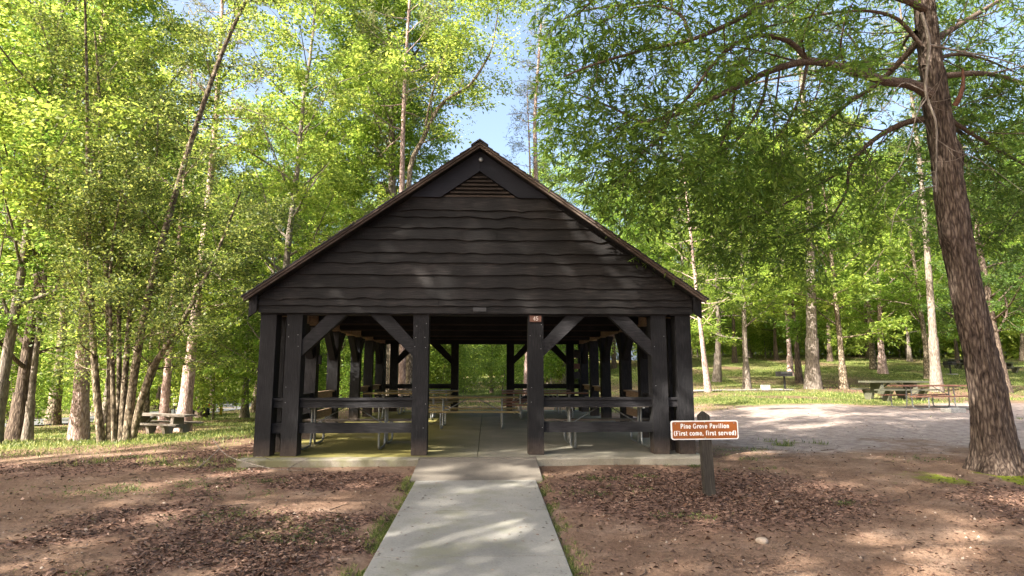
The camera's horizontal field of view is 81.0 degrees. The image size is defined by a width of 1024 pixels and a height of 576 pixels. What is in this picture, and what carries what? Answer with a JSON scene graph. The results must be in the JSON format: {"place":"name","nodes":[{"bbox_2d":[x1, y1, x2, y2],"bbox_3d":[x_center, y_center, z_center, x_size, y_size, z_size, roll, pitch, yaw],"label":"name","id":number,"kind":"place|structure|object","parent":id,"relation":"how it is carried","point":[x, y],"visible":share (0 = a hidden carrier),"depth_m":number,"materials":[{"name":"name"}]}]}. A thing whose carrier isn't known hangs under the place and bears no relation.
{"place":"outdoors","nodes":[
{"label":"outdoors","id":0,"kind":"place"},
{"bbox_2d":[5,398,251,426],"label":"road","id":1,"kind":"structure","parent":0,"point":[66,420],"depth_m":56.15,"materials":[{"name":"grey asphalt"}]},
{"bbox_2d":[363,480,572,575],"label":"path","id":2,"kind":"structure","parent":0,"point":[472,547],"depth_m":6.28,"materials":[{"name":"concrete"}]},
{"bbox_2d":[348,414,633,574],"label":"scattered leaves","id":3,"kind":"object","parent":2,"relation":"on","point":[457,520],"visible":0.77,"depth_m":6.54,"materials":[{"name":"brown plant"}]},
{"bbox_2d":[0,354,1023,575],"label":"ground","id":4,"kind":"structure","parent":0,"point":[943,425],"depth_m":7.94,"materials":[{"name":"soil"}]},
{"bbox_2d":[0,308,74,428],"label":"bush","id":5,"kind":"object","parent":4,"relation":"on","point":[17,349],"visible":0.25,"depth_m":25.90,"materials":[{"name":"green plant"}]},
{"bbox_2d":[0,100,104,418],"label":"woodland tree","id":6,"kind":"object","parent":4,"relation":"on","point":[71,317],"visible":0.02,"depth_m":40.77,"materials":[{"name":"green plant"}]},
{"bbox_2d":[9,328,106,413],"bbox_3d":[-28.820,5.407,37.807,6.372,6.252,6.936,2,-8,-12],"label":"bush","id":7,"kind":"object","parent":4,"relation":"on","point":[68,403],"visible":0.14,"depth_m":37.67,"materials":[{"name":"green plant"}]},
{"bbox_2d":[0,36,118,339],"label":"woodland tree","id":8,"kind":"object","parent":4,"relation":"on","point":[23,310],"visible":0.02,"depth_m":26.46,"materials":[{"name":"green plant"}]},
{"bbox_2d":[0,3,172,412],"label":"woodland tree","id":9,"kind":"object","parent":4,"relation":"on","point":[31,52],"visible":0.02,"depth_m":28.77,"materials":[{"name":"plant"}]},
{"bbox_2d":[4,0,176,440],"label":"pine tree","id":10,"kind":"object","parent":4,"relation":"on","point":[79,424],"visible":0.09,"depth_m":18.61,"materials":[{"name":"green plant"}]},
{"bbox_2d":[0,0,191,441],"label":"slim tree","id":11,"kind":"object","parent":4,"relation":"on","point":[28,428],"visible":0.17,"depth_m":18.16,"materials":[{"name":"green plant"}]},
{"bbox_2d":[0,0,201,440],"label":"leafy tree","id":12,"kind":"object","parent":4,"relation":"on","point":[14,427],"visible":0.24,"depth_m":18.55,"materials":[{"name":"green plant"}]},
{"bbox_2d":[1,0,217,424],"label":"woodland tree","id":13,"kind":"object","parent":4,"relation":"on","point":[56,409],"depth_m":32.57,"materials":[{"name":"plant"}]},
{"bbox_2d":[0,0,229,443],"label":"leafy tree","id":14,"kind":"object","parent":4,"relation":"on","point":[8,110],"visible":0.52,"depth_m":16.84,"materials":[{"name":"green plant"}]},
{"bbox_2d":[30,73,215,423],"bbox_3d":[-23.894,-2.845,36.480,10.369,21.779,11.083,7,-10,-41],"label":"woodland tree","id":15,"kind":"object","parent":4,"relation":"on","point":[104,404],"visible":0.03,"depth_m":35.37,"materials":[{"name":"green plant"}]},
{"bbox_2d":[67,274,187,421],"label":"sapling","id":16,"kind":"object","parent":4,"relation":"on","point":[103,386],"visible":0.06,"depth_m":36.06,"materials":[{"name":"green plant"}]},
{"bbox_2d":[73,161,222,381],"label":"woodland tree","id":17,"kind":"object","parent":4,"relation":"on","point":[100,361],"visible":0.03,"depth_m":40.13,"materials":[{"name":"green plant"}]},
{"bbox_2d":[0,0,322,443],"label":"many stemmed tree","id":18,"kind":"object","parent":4,"relation":"on","point":[123,418],"visible":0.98,"depth_m":15.84,"materials":[{"name":"green plant"}]},
{"bbox_2d":[67,52,265,429],"bbox_3d":[-15.848,-2.982,28.952,7.534,19.449,6.491,0,-8,0],"label":"leafy tree","id":19,"kind":"object","parent":4,"relation":"on","point":[165,396],"visible":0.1,"depth_m":28.42,"materials":[{"name":"green plant"}]},
{"bbox_2d":[139,413,203,433],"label":"wooden picnic table","id":20,"kind":"object","parent":4,"relation":"on","point":[148,423],"visible":0.74,"depth_m":23.46,"materials":[{"name":"grey wood"}]},
{"bbox_2d":[102,258,241,419],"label":"sapling","id":21,"kind":"object","parent":4,"relation":"on","point":[199,386],"visible":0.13,"depth_m":35.37,"materials":[{"name":"green plant"}]},
{"bbox_2d":[113,122,246,412],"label":"slim tree","id":22,"kind":"object","parent":4,"relation":"on","point":[146,409],"visible":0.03,"depth_m":31.70,"materials":[{"name":"green plant"}]},
{"bbox_2d":[114,0,290,431],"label":"pine tree","id":23,"kind":"object","parent":4,"relation":"on","point":[185,404],"visible":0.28,"depth_m":27.19,"materials":[{"name":"green plant"}]},
{"bbox_2d":[159,139,266,417],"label":"leafy tree","id":24,"kind":"object","parent":4,"relation":"on","point":[200,415],"visible":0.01,"depth_m":44.37,"materials":[{"name":"green plant"}]},
{"bbox_2d":[173,303,253,419],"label":"sapling","id":25,"kind":"object","parent":4,"relation":"on","point":[241,395],"visible":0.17,"depth_m":40.51,"materials":[{"name":"green plant"}]},
{"bbox_2d":[209,261,276,409],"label":"sapling","id":26,"kind":"object","parent":4,"relation":"on","point":[244,374],"visible":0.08,"depth_m":37.53,"materials":[{"name":"green plant"}]},
{"bbox_2d":[183,165,309,417],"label":"leafy tree","id":27,"kind":"object","parent":4,"relation":"on","point":[244,412],"visible":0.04,"depth_m":43.26,"materials":[{"name":"green plant"}]},
{"bbox_2d":[212,196,324,412],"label":"woodland tree","id":28,"kind":"object","parent":4,"relation":"on","point":[253,408],"depth_m":54.45,"materials":[{"name":"green plant"}]},
{"bbox_2d":[191,81,356,375],"bbox_3d":[-13.450,-2.351,34.561,11.925,20.203,9.702,-7,-11,42],"label":"leafy tree","id":29,"kind":"object","parent":4,"relation":"on","point":[251,363],"visible":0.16,"depth_m":33.73,"materials":[{"name":"green plant"}]},
{"bbox_2d":[128,0,441,339],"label":"leafy tree","id":30,"kind":"object","parent":4,"relation":"on","point":[295,187],"visible":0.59,"depth_m":26.70,"materials":[{"name":"green plant"}]},
{"bbox_2d":[232,191,342,383],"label":"woodland tree","id":31,"kind":"object","parent":4,"relation":"on","point":[251,350],"visible":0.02,"depth_m":42.19,"materials":[{"name":"green plant"}]},
{"bbox_2d":[231,133,349,409],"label":"woodland tree","id":32,"kind":"object","parent":4,"relation":"on","point":[300,174],"visible":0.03,"depth_m":42.01,"materials":[{"name":"green plant"}]},
{"bbox_2d":[253,338,350,408],"bbox_3d":[-12.502,5.135,35.416,6.011,5.418,5.522,-5,-10,34],"label":"bush","id":33,"kind":"object","parent":4,"relation":"on","point":[323,376],"visible":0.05,"depth_m":35.24,"materials":[{"name":"green plant"}]},
{"bbox_2d":[239,58,423,408],"bbox_3d":[-9.561,-3.306,35.545,10.830,20.948,10.873,-2,-8,15],"label":"leafy tree","id":34,"kind":"object","parent":4,"relation":"on","point":[333,218],"visible":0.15,"depth_m":33.75,"materials":[{"name":"green plant"}]},
{"bbox_2d":[320,336,374,396],"bbox_3d":[-7.986,4.127,33.467,5.549,5.001,5.098,-1,-8,4],"label":"bush","id":35,"kind":"object","parent":4,"relation":"on","point":[346,364],"visible":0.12,"depth_m":32.55,"materials":[{"name":"green plant"}]},
{"bbox_2d":[267,0,488,395],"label":"leafy tree","id":36,"kind":"object","parent":4,"relation":"on","point":[336,25],"visible":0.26,"depth_m":31.36,"materials":[{"name":"green plant"}]},
{"bbox_2d":[301,0,461,395],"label":"pine tree","id":37,"kind":"object","parent":4,"relation":"on","point":[402,373],"visible":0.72,"depth_m":27.94,"materials":[{"name":"green plant"}]},
{"bbox_2d":[280,0,512,395],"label":"forked tree","id":38,"kind":"object","parent":4,"relation":"on","point":[389,112],"visible":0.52,"depth_m":30.23,"materials":[{"name":"green plant"}]},
{"bbox_2d":[429,344,467,389],"bbox_3d":[-4.705,4.028,33.987,4.673,4.584,5.086,-8,-11,44],"label":"bush","id":39,"kind":"object","parent":4,"relation":"on","point":[441,368],"visible":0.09,"depth_m":32.85,"materials":[{"name":"green plant"}]},
{"bbox_2d":[429,344,481,395],"bbox_3d":[-3.608,4.226,32.451,4.162,3.751,3.823,-4,-9,28],"label":"bush","id":40,"kind":"object","parent":4,"relation":"on","point":[434,356],"visible":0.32,"depth_m":32.11,"materials":[{"name":"green plant"}]},
{"bbox_2d":[429,344,482,395],"bbox_3d":[-3.888,4.075,33.557,4.855,4.376,4.460,0,-8,-2],"label":"bush","id":41,"kind":"object","parent":4,"relation":"on","point":[469,346],"visible":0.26,"depth_m":32.79,"materials":[{"name":"green plant"}]},
{"bbox_2d":[336,475,593,575],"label":"edge grass","id":42,"kind":"structure","parent":4,"relation":"on","point":[380,535],"depth_m":6.45,"materials":[{"name":"plant"}]},
{"bbox_2d":[442,346,487,391],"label":"bush","id":43,"kind":"object","parent":4,"relation":"on","point":[472,383],"visible":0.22,"depth_m":41.17,"materials":[{"name":"green plant"}]},
{"bbox_2d":[387,0,547,395],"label":"sunlit tree","id":44,"kind":"object","parent":4,"relation":"on","point":[451,42],"visible":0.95,"depth_m":28.36,"materials":[{"name":"green plant"}]},
{"bbox_2d":[236,139,708,467],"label":"pavilion","id":45,"kind":"structure","parent":4,"relation":"on","point":[479,241],"depth_m":11.01,"materials":[{"name":"wood"}]},
{"bbox_2d":[301,407,410,449],"bbox_3d":[-3.235,2.734,11.963,2.314,0.804,1.660,0,-8,-2],"label":"picnic table","id":46,"kind":"object","parent":45,"relation":"on","point":[324,420],"visible":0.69,"depth_m":12.05,"materials":[{"name":"grey wood"}]},
{"bbox_2d":[363,392,452,419],"bbox_3d":[-3.259,3.690,18.852,2.707,0.804,1.660,0,-8,-3],"label":"picnic table","id":47,"kind":"object","parent":45,"relation":"on","point":[433,404],"visible":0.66,"depth_m":18.67,"materials":[{"name":"brown wood"}]},
{"bbox_2d":[388,390,459,414],"bbox_3d":[-3.100,4.009,21.139,2.455,0.801,1.660,0,-8,-2],"label":"picnic table","id":48,"kind":"object","parent":45,"relation":"on","point":[445,400],"visible":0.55,"depth_m":20.87,"materials":[{"name":"brown wood"}]},
{"bbox_2d":[429,396,519,428],"bbox_3d":[-1.052,3.291,15.970,2.446,0.803,1.660,0,-8,-2],"label":"picnic table","id":49,"kind":"object","parent":45,"relation":"on","point":[443,408],"visible":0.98,"depth_m":15.86,"materials":[{"name":"brown wood"}]},
{"bbox_2d":[501,390,570,413],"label":"picnic table","id":50,"kind":"object","parent":45,"relation":"on","point":[514,400],"visible":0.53,"depth_m":21.02,"materials":[{"name":"red wood"}]},
{"bbox_2d":[502,392,588,418],"bbox_3d":[1.037,3.716,19.030,2.713,0.802,1.660,0,-8,-2],"label":"picnic table","id":51,"kind":"object","parent":45,"relation":"on","point":[520,405],"visible":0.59,"depth_m":18.86,"materials":[{"name":"red wood"}]},
{"bbox_2d":[544,407,649,448],"bbox_3d":[1.880,2.765,12.175,2.313,0.801,1.660,0,-8,-2],"label":"picnic table","id":52,"kind":"object","parent":45,"relation":"on","point":[570,419],"visible":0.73,"depth_m":12.32,"materials":[{"name":"grey wood"}]},
{"bbox_2d":[0,446,947,575],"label":"weeds","id":53,"kind":"object","parent":4,"relation":"on","point":[343,532],"visible":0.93,"depth_m":8.13,"materials":[{"name":"green plant"}]},
{"bbox_2d":[410,459,542,482],"bbox_3d":[-0.555,2.982,9.585,1.980,0.308,1.264,0,-8,-2],"label":"path apron","id":54,"kind":"object","parent":4,"relation":"on","point":[470,469],"visible":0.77,"depth_m":9.48,"materials":[{"name":"concrete"}]},
{"bbox_2d":[472,344,524,395],"bbox_3d":[-0.525,4.517,36.291,4.248,4.168,4.624,0,-8,1],"label":"bush","id":55,"kind":"object","parent":4,"relation":"on","point":[488,355],"visible":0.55,"depth_m":36.25,"materials":[{"name":"green plant"}]},
{"bbox_2d":[0,355,1023,466],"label":"lawn grass","id":56,"kind":"structure","parent":4,"relation":"on","point":[152,436],"depth_m":24.48,"materials":[{"name":"green plant"}]},
{"bbox_2d":[0,229,1023,406],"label":"wood","id":57,"kind":"object","parent":4,"relation":"on","point":[1009,352],"depth_m":74.52,"materials":[{"name":"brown plant"}]},
{"bbox_2d":[0,405,1023,575],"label":"leaf litter","id":58,"kind":"object","parent":4,"relation":"on","point":[248,563],"visible":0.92,"depth_m":6.94,"materials":[{"name":"brown plant"}]},
{"bbox_2d":[40,439,1021,575],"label":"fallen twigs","id":59,"kind":"object","parent":4,"relation":"on","point":[614,476],"depth_m":7.48,"materials":[{"name":"brown wood"}]},
{"bbox_2d":[487,344,577,389],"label":"bush","id":60,"kind":"object","parent":4,"relation":"on","point":[547,363],"visible":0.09,"depth_m":43.10,"materials":[{"name":"green plant"}]},
{"bbox_2d":[510,1,563,179],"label":"ragged pine","id":61,"kind":"object","parent":4,"relation":"on","point":[535,175],"visible":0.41,"depth_m":34.78,"materials":[{"name":"green plant"}]},
{"bbox_2d":[503,75,573,395],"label":"pine tree","id":62,"kind":"object","parent":4,"relation":"on","point":[548,179],"visible":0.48,"depth_m":34.10,"materials":[{"name":"green plant"}]},
{"bbox_2d":[545,342,615,377],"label":"bush","id":63,"kind":"object","parent":4,"relation":"on","point":[563,368],"visible":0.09,"depth_m":47.42,"materials":[{"name":"green plant"}]},
{"bbox_2d":[527,150,635,383],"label":"leafy tree","id":64,"kind":"object","parent":4,"relation":"on","point":[577,205],"visible":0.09,"depth_m":48.37,"materials":[{"name":"green plant"}]},
{"bbox_2d":[586,173,672,368],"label":"woodland tree","id":65,"kind":"object","parent":4,"relation":"on","point":[613,355],"visible":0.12,"depth_m":51.90,"materials":[{"name":"green plant"}]},
{"bbox_2d":[620,185,706,291],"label":"woodland tree","id":66,"kind":"object","parent":4,"relation":"on","point":[649,211],"visible":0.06,"depth_m":56.33,"materials":[{"name":"green plant"}]},
{"bbox_2d":[633,165,747,334],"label":"woodland tree","id":67,"kind":"object","parent":4,"relation":"on","point":[670,254],"visible":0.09,"depth_m":52.34,"materials":[{"name":"green plant"}]},
{"bbox_2d":[675,274,715,356],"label":"sapling","id":68,"kind":"object","parent":4,"relation":"on","point":[708,344],"visible":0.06,"depth_m":69.03,"materials":[{"name":"green plant"}]},
{"bbox_2d":[648,95,754,391],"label":"leafy tree","id":69,"kind":"object","parent":4,"relation":"on","point":[706,382],"visible":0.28,"depth_m":30.94,"materials":[{"name":"green plant"}]},
{"bbox_2d":[685,277,722,356],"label":"sapling","id":70,"kind":"object","parent":4,"relation":"on","point":[697,331],"visible":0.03,"depth_m":69.97,"materials":[{"name":"green plant"}]},
{"bbox_2d":[670,411,738,495],"bbox_3d":[2.588,2.348,8.051,0.915,1.356,0.137,0,-8,-2],"label":"park sign","id":71,"kind":"object","parent":4,"relation":"on","point":[704,429],"visible":1,"depth_m":8.05,"materials":[{"name":"brown wood"}]},
{"bbox_2d":[669,138,785,381],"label":"tree","id":72,"kind":"object","parent":4,"relation":"on","point":[717,372],"visible":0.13,"depth_m":40.10,"materials":[{"name":"plant"}]},
{"bbox_2d":[677,171,792,362],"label":"woodland tree","id":73,"kind":"object","parent":4,"relation":"on","point":[733,322],"visible":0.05,"depth_m":58.95,"materials":[{"name":"green plant"}]},
{"bbox_2d":[721,302,763,356],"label":"sapling","id":74,"kind":"object","parent":4,"relation":"on","point":[749,345],"visible":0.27,"depth_m":64.14,"materials":[{"name":"green plant"}]},
{"bbox_2d":[669,108,821,388],"bbox_3d":[13.171,-2.474,33.887,8.196,16.414,9.139,-2,-8,12],"label":"leafy tree","id":75,"kind":"object","parent":4,"relation":"on","point":[746,381],"visible":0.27,"depth_m":33.23,"materials":[{"name":"green plant"}]},
{"bbox_2d":[729,310,769,356],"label":"sapling","id":76,"kind":"object","parent":4,"relation":"on","point":[737,324],"visible":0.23,"depth_m":68.53,"materials":[{"name":"green plant"}]},
{"bbox_2d":[498,0,1023,475],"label":"oak tree","id":77,"kind":"object","parent":4,"relation":"on","point":[994,446],"visible":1,"depth_m":10.11,"materials":[{"name":"green plant"}]},
{"bbox_2d":[740,311,784,357],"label":"sapling","id":78,"kind":"object","parent":4,"relation":"on","point":[771,345],"visible":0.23,"depth_m":68.06,"materials":[{"name":"green plant"}]},
{"bbox_2d":[738,237,816,359],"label":"woodland tree","id":79,"kind":"object","parent":4,"relation":"on","point":[775,347],"visible":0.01,"depth_m":63.00,"materials":[{"name":"green plant"}]},
{"bbox_2d":[775,371,794,389],"bbox_3d":[15.286,5.236,33.476,0.880,1.150,0.600,1,-8,-8],"label":"pedestal grill","id":80,"kind":"object","parent":4,"relation":"on","point":[783,374],"visible":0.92,"depth_m":33.45,"materials":[{"name":"metal"}]},
{"bbox_2d":[743,192,833,375],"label":"slim tree","id":81,"kind":"object","parent":4,"relation":"on","point":[789,359],"visible":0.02,"depth_m":44.53,"materials":[{"name":"green plant"}]},
{"bbox_2d":[752,271,824,355],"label":"sapling","id":82,"kind":"object","parent":4,"relation":"on","point":[792,346],"visible":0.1,"depth_m":66.72,"materials":[{"name":"green plant"}]},
{"bbox_2d":[714,124,884,383],"bbox_3d":[19.263,-2.655,40.711,10.154,18.237,9.106,-3,-9,22],"label":"leafy tree","id":83,"kind":"object","parent":4,"relation":"on","point":[794,336],"visible":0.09,"depth_m":39.26,"materials":[{"name":"green plant"}]},
{"bbox_2d":[750,2,883,388],"bbox_3d":[17.163,-7.429,34.555,7.398,26.418,7.398,7,-10,-41],"label":"pine tree","id":84,"kind":"object","parent":4,"relation":"on","point":[812,377],"visible":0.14,"depth_m":33.86,"materials":[{"name":"green plant"}]},
{"bbox_2d":[779,168,867,361],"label":"woodland tree","id":85,"kind":"object","parent":4,"relation":"on","point":[830,354],"visible":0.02,"depth_m":61.21,"materials":[{"name":"green plant"}]},
{"bbox_2d":[752,100,915,389],"bbox_3d":[18.399,-2.535,34.880,8.378,16.778,9.342,-5,-9,32],"label":"leafy tree","id":86,"kind":"object","parent":4,"relation":"on","point":[835,301],"visible":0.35,"depth_m":33.26,"materials":[{"name":"green plant"}]},
{"bbox_2d":[817,303,868,358],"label":"sapling","id":87,"kind":"object","parent":4,"relation":"on","point":[847,324],"visible":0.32,"depth_m":61.31,"materials":[{"name":"green plant"}]},
{"bbox_2d":[800,148,904,369],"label":"slim tree","id":88,"kind":"object","parent":4,"relation":"on","point":[873,364],"visible":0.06,"depth_m":51.16,"materials":[{"name":"green plant"}]},
{"bbox_2d":[818,215,910,358],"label":"woodland tree","id":89,"kind":"object","parent":4,"relation":"on","point":[867,351],"visible":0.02,"depth_m":65.42,"materials":[{"name":"green plant"}]},
{"bbox_2d":[805,149,935,373],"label":"leafy tree","id":90,"kind":"object","parent":4,"relation":"on","point":[882,367],"visible":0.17,"depth_m":46.88,"materials":[{"name":"green plant"}]},
{"bbox_2d":[850,381,939,400],"bbox_3d":[15.889,4.311,24.932,2.645,0.890,1.760,1,-8,-6],"label":"wooden picnic table","id":91,"kind":"object","parent":4,"relation":"on","point":[874,388],"visible":0.84,"depth_m":24.69,"materials":[{"name":"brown wood"}]},
{"bbox_2d":[854,208,945,361],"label":"woodland tree","id":92,"kind":"object","parent":4,"relation":"on","point":[909,351],"visible":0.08,"depth_m":61.59,"materials":[{"name":"green plant"}]},
{"bbox_2d":[873,268,928,356],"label":"sapling","id":93,"kind":"object","parent":4,"relation":"on","point":[902,333],"visible":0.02,"depth_m":70.90,"materials":[{"name":"green plant"}]},
{"bbox_2d":[830,134,990,378],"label":"leafy tree","id":94,"kind":"object","parent":4,"relation":"on","point":[918,291],"visible":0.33,"depth_m":43.52,"materials":[{"name":"green plant"}]},
{"bbox_2d":[873,260,949,357],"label":"sapling","id":95,"kind":"object","parent":4,"relation":"on","point":[915,345],"visible":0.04,"depth_m":67.03,"materials":[{"name":"green plant"}]},
{"bbox_2d":[850,0,995,391],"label":"pine tree","id":96,"kind":"object","parent":4,"relation":"on","point":[935,375],"visible":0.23,"depth_m":32.31,"materials":[{"name":"green plant"}]},
{"bbox_2d":[878,385,968,409],"bbox_3d":[14.589,3.790,20.907,2.718,0.804,1.660,1,-8,-9],"label":"picnic table","id":97,"kind":"object","parent":4,"relation":"on","point":[928,397],"visible":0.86,"depth_m":20.84,"materials":[{"name":"red wood"}]},
{"bbox_2d":[898,264,953,353],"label":"sapling","id":98,"kind":"object","parent":4,"relation":"on","point":[944,344],"visible":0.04,"depth_m":70.60,"materials":[{"name":"green plant"}]},
{"bbox_2d":[886,200,1012,362],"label":"woodland tree","id":99,"kind":"object","parent":4,"relation":"on","point":[956,354],"visible":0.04,"depth_m":53.54,"materials":[{"name":"green plant"}]},
{"bbox_2d":[941,408,965,412],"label":"concrete block","id":100,"kind":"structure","parent":4,"relation":"on","point":[955,410],"depth_m":19.30,"materials":[{"name":"grey concrete"}]},
{"bbox_2d":[891,63,1023,392],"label":"leafy tree","id":101,"kind":"object","parent":4,"relation":"on","point":[1010,282],"visible":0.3,"depth_m":31.64,"materials":[{"name":"green plant"}]},
{"bbox_2d":[934,184,1023,336],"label":"woodland tree","id":102,"kind":"object","parent":4,"relation":"on","point":[1009,333],"visible":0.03,"depth_m":57.34,"materials":[{"name":"green plant"}]},
{"bbox_2d":[967,152,1023,328],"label":"woodland tree","id":103,"kind":"object","parent":4,"relation":"on","point":[1015,322],"visible":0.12,"depth_m":43.25,"materials":[{"name":"green plant"}]},
{"bbox_2d":[984,222,1023,360],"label":"woodland tree","id":104,"kind":"object","parent":4,"relation":"on","point":[1021,352],"visible":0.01,"depth_m":62.85,"materials":[{"name":"green plant"}]},
{"bbox_2d":[0,0,1023,376],"label":"sky","id":105,"kind":"structure","parent":0,"point":[492,127],"materials":[{"name":"blue"}]},
{"bbox_2d":[1,416,1023,575],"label":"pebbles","id":106,"kind":"object","parent":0,"point":[41,567],"visible":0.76,"depth_m":6.88,"materials":[{"name":"grey stone"}]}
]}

